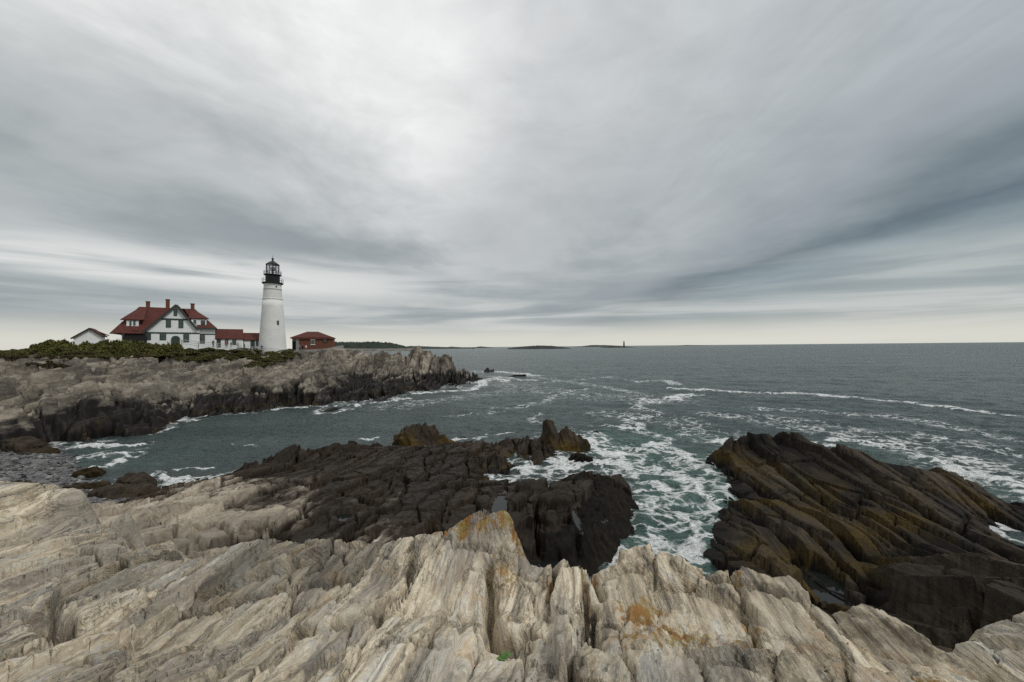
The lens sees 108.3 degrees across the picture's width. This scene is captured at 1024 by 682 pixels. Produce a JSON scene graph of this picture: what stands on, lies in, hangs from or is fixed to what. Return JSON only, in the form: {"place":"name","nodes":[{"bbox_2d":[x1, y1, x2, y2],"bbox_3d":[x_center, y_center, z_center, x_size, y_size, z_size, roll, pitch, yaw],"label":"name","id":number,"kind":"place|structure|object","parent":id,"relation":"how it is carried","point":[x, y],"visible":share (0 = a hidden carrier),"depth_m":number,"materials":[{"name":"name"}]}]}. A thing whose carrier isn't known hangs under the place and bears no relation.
{"place":"outdoors","nodes":[
{"label":"outdoors","id":0,"kind":"place"},
{"bbox_2d":[0,445,130,503],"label":"beach","id":1,"kind":"structure","parent":0,"point":[39,480],"depth_m":28.20,"materials":[{"name":"stone"}]},
{"bbox_2d":[0,436,60,453],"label":"rock","id":2,"kind":"object","parent":1,"relation":"on","point":[25,444],"visible":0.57,"depth_m":34.30,"materials":[{"name":"brown stone"}]},
{"bbox_2d":[20,459,57,467],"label":"rock","id":3,"kind":"object","parent":1,"relation":"on","point":[42,463],"visible":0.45,"depth_m":29.76,"materials":[{"name":"stone"}]},
{"bbox_2d":[62,480,111,489],"bbox_3d":[-29.290,10.254,25.164,2.892,1.567,2.692,-1,-1,31],"label":"rock","id":4,"kind":"object","parent":1,"relation":"on","point":[94,485],"visible":0.31,"depth_m":24.80,"materials":[{"name":"brown stone"}]},
{"bbox_2d":[71,466,106,477],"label":"rock","id":5,"kind":"object","parent":1,"relation":"on","point":[93,471],"visible":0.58,"depth_m":28.41,"materials":[{"name":"brown stone"}]},
{"bbox_2d":[87,483,160,499],"bbox_3d":[-24.648,10.179,23.508,5.024,2.278,3.210,-1,-1,19],"label":"rock","id":6,"kind":"object","parent":1,"relation":"on","point":[114,491],"visible":0.43,"depth_m":23.03,"materials":[{"name":"stone"}]},
{"bbox_2d":[115,471,157,485],"bbox_3d":[-25.573,9.831,25.232,3.106,1.797,1.863,-1,-1,0],"label":"rock","id":7,"kind":"object","parent":1,"relation":"on","point":[135,478],"visible":0.48,"depth_m":24.90,"materials":[{"name":"stone"}]},
{"bbox_2d":[0,345,493,444],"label":"headland","id":8,"kind":"structure","parent":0,"point":[85,399],"depth_m":57.07,"materials":[{"name":"grey stone"}]},
{"bbox_2d":[0,351,176,368],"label":"scrub","id":9,"kind":"object","parent":8,"relation":"on","point":[46,364],"visible":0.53,"depth_m":55.69,"materials":[{"name":"plant"}]},
{"bbox_2d":[70,328,108,344],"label":"shed","id":10,"kind":"structure","parent":8,"relation":"on","point":[92,335],"depth_m":93.65,"materials":[{"name":"white wood"}]},
{"bbox_2d":[10,338,184,362],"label":"shrubbery","id":11,"kind":"object","parent":8,"relation":"on","point":[122,348],"visible":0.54,"depth_m":65.20,"materials":[{"name":"green plant"}]},
{"bbox_2d":[0,347,299,366],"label":"grass","id":12,"kind":"structure","parent":8,"relation":"on","point":[274,356],"depth_m":74.47,"materials":[{"name":"green plant"}]},
{"bbox_2d":[110,299,216,348],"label":"house","id":13,"kind":"structure","parent":8,"relation":"on","point":[175,323],"depth_m":85.88,"materials":[{"name":"white wood"}]},
{"bbox_2d":[123,331,146,343],"bbox_3d":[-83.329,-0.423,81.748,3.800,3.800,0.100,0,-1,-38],"label":"porch","id":14,"kind":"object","parent":13,"relation":"in","point":[138,337],"depth_m":81.83,"materials":[{"name":"black wood"}]},
{"bbox_2d":[145,333,150,339],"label":"window","id":15,"kind":"structure","parent":13,"relation":"in","point":[148,335],"depth_m":83.15,"materials":[{"name":"glass"}]},
{"bbox_2d":[160,333,165,339],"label":"window","id":16,"kind":"structure","parent":13,"relation":"in","point":[162,335],"depth_m":84.59,"materials":[{"name":"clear glass"}]},
{"bbox_2d":[166,320,170,326],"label":"window","id":17,"kind":"structure","parent":13,"relation":"in","point":[168,322],"depth_m":85.18,"materials":[{"name":"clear glass"}]},
{"bbox_2d":[171,336,179,343],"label":"arched door","id":18,"kind":"structure","parent":13,"relation":"in","point":[174,339],"depth_m":85.81,"materials":[{"name":"green wood"}]},
{"bbox_2d":[179,320,182,327],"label":"window","id":19,"kind":"structure","parent":13,"relation":"in","point":[180,321],"depth_m":86.51,"materials":[{"name":"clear glass"}]},
{"bbox_2d":[183,333,188,341],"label":"window","id":20,"kind":"structure","parent":13,"relation":"in","point":[185,335],"depth_m":86.97,"materials":[{"name":"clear glass"}]},
{"bbox_2d":[200,334,204,342],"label":"window","id":21,"kind":"structure","parent":13,"relation":"in","point":[202,336],"depth_m":89.03,"materials":[{"name":"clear glass"}]},
{"bbox_2d":[215,329,243,349],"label":"connecting wing","id":22,"kind":"structure","parent":8,"relation":"on","point":[233,336],"depth_m":93.45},
{"bbox_2d":[181,340,281,354],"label":"fence","id":23,"kind":"object","parent":8,"relation":"on","point":[263,349],"visible":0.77,"depth_m":86.36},
{"bbox_2d":[243,333,258,348],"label":"connecting wing","id":24,"kind":"structure","parent":8,"relation":"on","point":[251,340],"depth_m":96.49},
{"bbox_2d":[258,258,286,355],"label":"lighthouse","id":25,"kind":"object","parent":8,"relation":"on","point":[272,334],"visible":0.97,"depth_m":96.28,"materials":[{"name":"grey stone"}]},
{"bbox_2d":[290,332,335,349],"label":"brick house","id":26,"kind":"structure","parent":8,"relation":"on","point":[314,340],"depth_m":108.33,"materials":[{"name":"red brick"}]},
{"bbox_2d":[294,345,342,351],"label":"stone wall","id":27,"kind":"structure","parent":8,"relation":"on","point":[338,347],"depth_m":104.92,"materials":[{"name":"grey stone"}]},
{"bbox_2d":[91,435,631,558],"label":"rocky shore","id":28,"kind":"structure","parent":0,"point":[293,493],"depth_m":18.32,"materials":[{"name":"stone"}]},
{"bbox_2d":[0,481,261,659],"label":"rock ledge","id":29,"kind":"object","parent":28,"relation":"on","point":[71,567],"visible":0.6,"depth_m":3.65,"materials":[{"name":"beige stone"}]},
{"bbox_2d":[0,537,413,681],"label":"rock slab","id":30,"kind":"object","parent":28,"relation":"on","point":[232,613],"visible":0.72,"depth_m":2.71,"materials":[{"name":"beige stone"}]},
{"bbox_2d":[337,514,354,523],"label":"tide pool","id":31,"kind":"structure","parent":28,"relation":"on","point":[342,517],"depth_m":16.48,"materials":[{"name":"black liquid"}]},
{"bbox_2d":[364,509,542,661],"bbox_3d":[-0.014,4.716,4.487,1.821,6.348,4.626,-1,-1,15],"label":"rock spire","id":32,"kind":"object","parent":28,"relation":"on","point":[465,571],"visible":0.77,"depth_m":2.83,"materials":[{"name":"beige stone"}]},
{"bbox_2d":[490,491,507,512],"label":"tide pool","id":33,"kind":"structure","parent":28,"relation":"on","point":[499,503],"depth_m":19.36,"materials":[{"name":"black liquid"}]},
{"bbox_2d":[524,471,638,575],"bbox_3d":[4.529,10.119,18.799,6.188,3.316,14.171,-1,-1,19],"label":"seaweed rock","id":34,"kind":"object","parent":28,"relation":"on","point":[594,547],"visible":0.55,"depth_m":17.86,"materials":[{"name":"black stone"}]},
{"bbox_2d":[537,561,571,568],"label":"tide pool","id":35,"kind":"structure","parent":34,"relation":"on","point":[545,564],"depth_m":15.69,"materials":[{"name":"black liquid"}]},
{"bbox_2d":[571,509,582,535],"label":"tide pool","id":36,"kind":"structure","parent":34,"relation":"on","point":[576,519],"depth_m":17.93,"materials":[{"name":"black liquid"}]},
{"bbox_2d":[595,518,607,524],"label":"tide pool","id":37,"kind":"structure","parent":34,"relation":"on","point":[603,521],"depth_m":18.92,"materials":[{"name":"black liquid"}]},
{"bbox_2d":[512,543,914,681],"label":"rock block","id":38,"kind":"object","parent":28,"relation":"on","point":[638,614],"visible":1,"depth_m":2.38,"materials":[{"name":"beige stone"}]},
{"bbox_2d":[823,611,1023,681],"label":"rock slab","id":39,"kind":"object","parent":28,"relation":"on","point":[993,652],"visible":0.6,"depth_m":2.21,"materials":[{"name":"grey stone"}]},
{"bbox_2d":[832,603,945,665],"bbox_3d":[2.821,2.325,2.684,0.643,0.595,0.852,-1,-1,0],"label":"rock","id":40,"kind":"object","parent":39,"relation":"on","point":[879,633],"visible":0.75,"depth_m":2.68,"materials":[{"name":"grey stone"}]},
{"bbox_2d":[217,615,542,681],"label":"rock block","id":41,"kind":"object","parent":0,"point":[417,649],"visible":1,"depth_m":1.98,"materials":[{"name":"grey stone"}]},
{"bbox_2d":[496,651,511,660],"bbox_3d":[-0.041,1.700,1.958,0.088,0.085,0.041,-1,-1,0],"label":"seedling","id":42,"kind":"object","parent":41,"relation":"on","point":[504,655],"visible":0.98,"depth_m":1.96,"materials":[{"name":"green plant"}]},
{"bbox_2d":[343,348,422,350],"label":"shore","id":43,"kind":"structure","parent":0,"point":[388,349],"depth_m":1161.77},
{"bbox_2d":[335,341,408,348],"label":"wood","id":44,"kind":"object","parent":43,"relation":"on","point":[369,345],"visible":0.63,"depth_m":1243.78,"materials":[{"name":"green plant"}]},
{"bbox_2d":[407,346,473,348],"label":"island","id":45,"kind":"structure","parent":0,"point":[425,347],"depth_m":2515.32,"materials":[{"name":"green plant"}]},
{"bbox_2d":[0,0,1023,349],"label":"sky","id":46,"kind":"structure","parent":0,"point":[432,173],"materials":[{"name":"grey"}]},
{"bbox_2d":[49,342,1023,607],"bbox_3d":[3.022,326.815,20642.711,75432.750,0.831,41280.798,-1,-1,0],"label":"sea","id":47,"kind":"structure","parent":0,"point":[665,422],"depth_m":50.35,"materials":[{"name":"liquid"}]},
{"bbox_2d":[392,422,456,446],"bbox_3d":[-8.753,11.024,36.950,7.045,5.730,2.780,-1,-1,0],"label":"sea rock","id":48,"kind":"object","parent":47,"relation":"in","point":[418,434],"visible":0.37,"depth_m":36.60,"materials":[{"name":"brown stone"}]},
{"bbox_2d":[539,419,558,450],"bbox_3d":[3.609,11.038,35.321,2.190,7.201,3.147,-1,-1,0],"label":"sea rock","id":49,"kind":"object","parent":47,"relation":"in","point":[549,437],"visible":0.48,"depth_m":34.41,"materials":[{"name":"brown stone"}]},
{"bbox_2d":[558,426,590,452],"bbox_3d":[5.531,11.098,35.306,3.962,5.955,3.237,-1,-1,0],"label":"sea rock","id":50,"kind":"object","parent":47,"relation":"in","point":[570,440],"visible":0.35,"depth_m":34.48,"materials":[{"name":"brown stone"}]},
{"bbox_2d":[568,453,592,462],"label":"sea rock","id":51,"kind":"object","parent":47,"relation":"in","point":[577,457],"visible":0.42,"depth_m":30.91,"materials":[{"name":"black stone"}]},
{"bbox_2d":[703,509,834,619],"bbox_3d":[10.022,10.028,16.030,4.039,3.534,10.230,-1,-1,22],"label":"rock slab","id":52,"kind":"object","parent":47,"relation":"in","point":[741,541],"visible":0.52,"depth_m":16.06,"materials":[{"name":"brown stone"}]},
{"bbox_2d":[706,431,1023,623],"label":"rock outcrop","id":53,"kind":"object","parent":47,"relation":"in","point":[860,525],"visible":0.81,"depth_m":19.39,"materials":[{"name":"brown stone"}]},
{"bbox_2d":[804,569,847,600],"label":"tide pool","id":54,"kind":"structure","parent":53,"relation":"on","point":[830,582],"depth_m":14.56,"materials":[{"name":"black liquid"}]},
{"bbox_2d":[877,552,1023,651],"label":"rock outcrop","id":55,"kind":"object","parent":47,"relation":"in","point":[945,602],"visible":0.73,"depth_m":10.00,"materials":[{"name":"black stone"}]},
{"bbox_2d":[507,345,570,348],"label":"island","id":56,"kind":"structure","parent":0,"point":[540,347],"depth_m":1466.78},
{"bbox_2d":[578,345,628,346],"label":"island","id":57,"kind":"structure","parent":0,"point":[601,346],"depth_m":3766.64,"materials":[{"name":"grey stone"}]},
{"bbox_2d":[601,346,636,347],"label":"island","id":58,"kind":"structure","parent":0,"point":[618,347],"depth_m":1871.05,"materials":[{"name":"grey"}]},
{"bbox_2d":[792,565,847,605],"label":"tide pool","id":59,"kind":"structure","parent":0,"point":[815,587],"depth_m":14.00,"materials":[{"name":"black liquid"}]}
]}

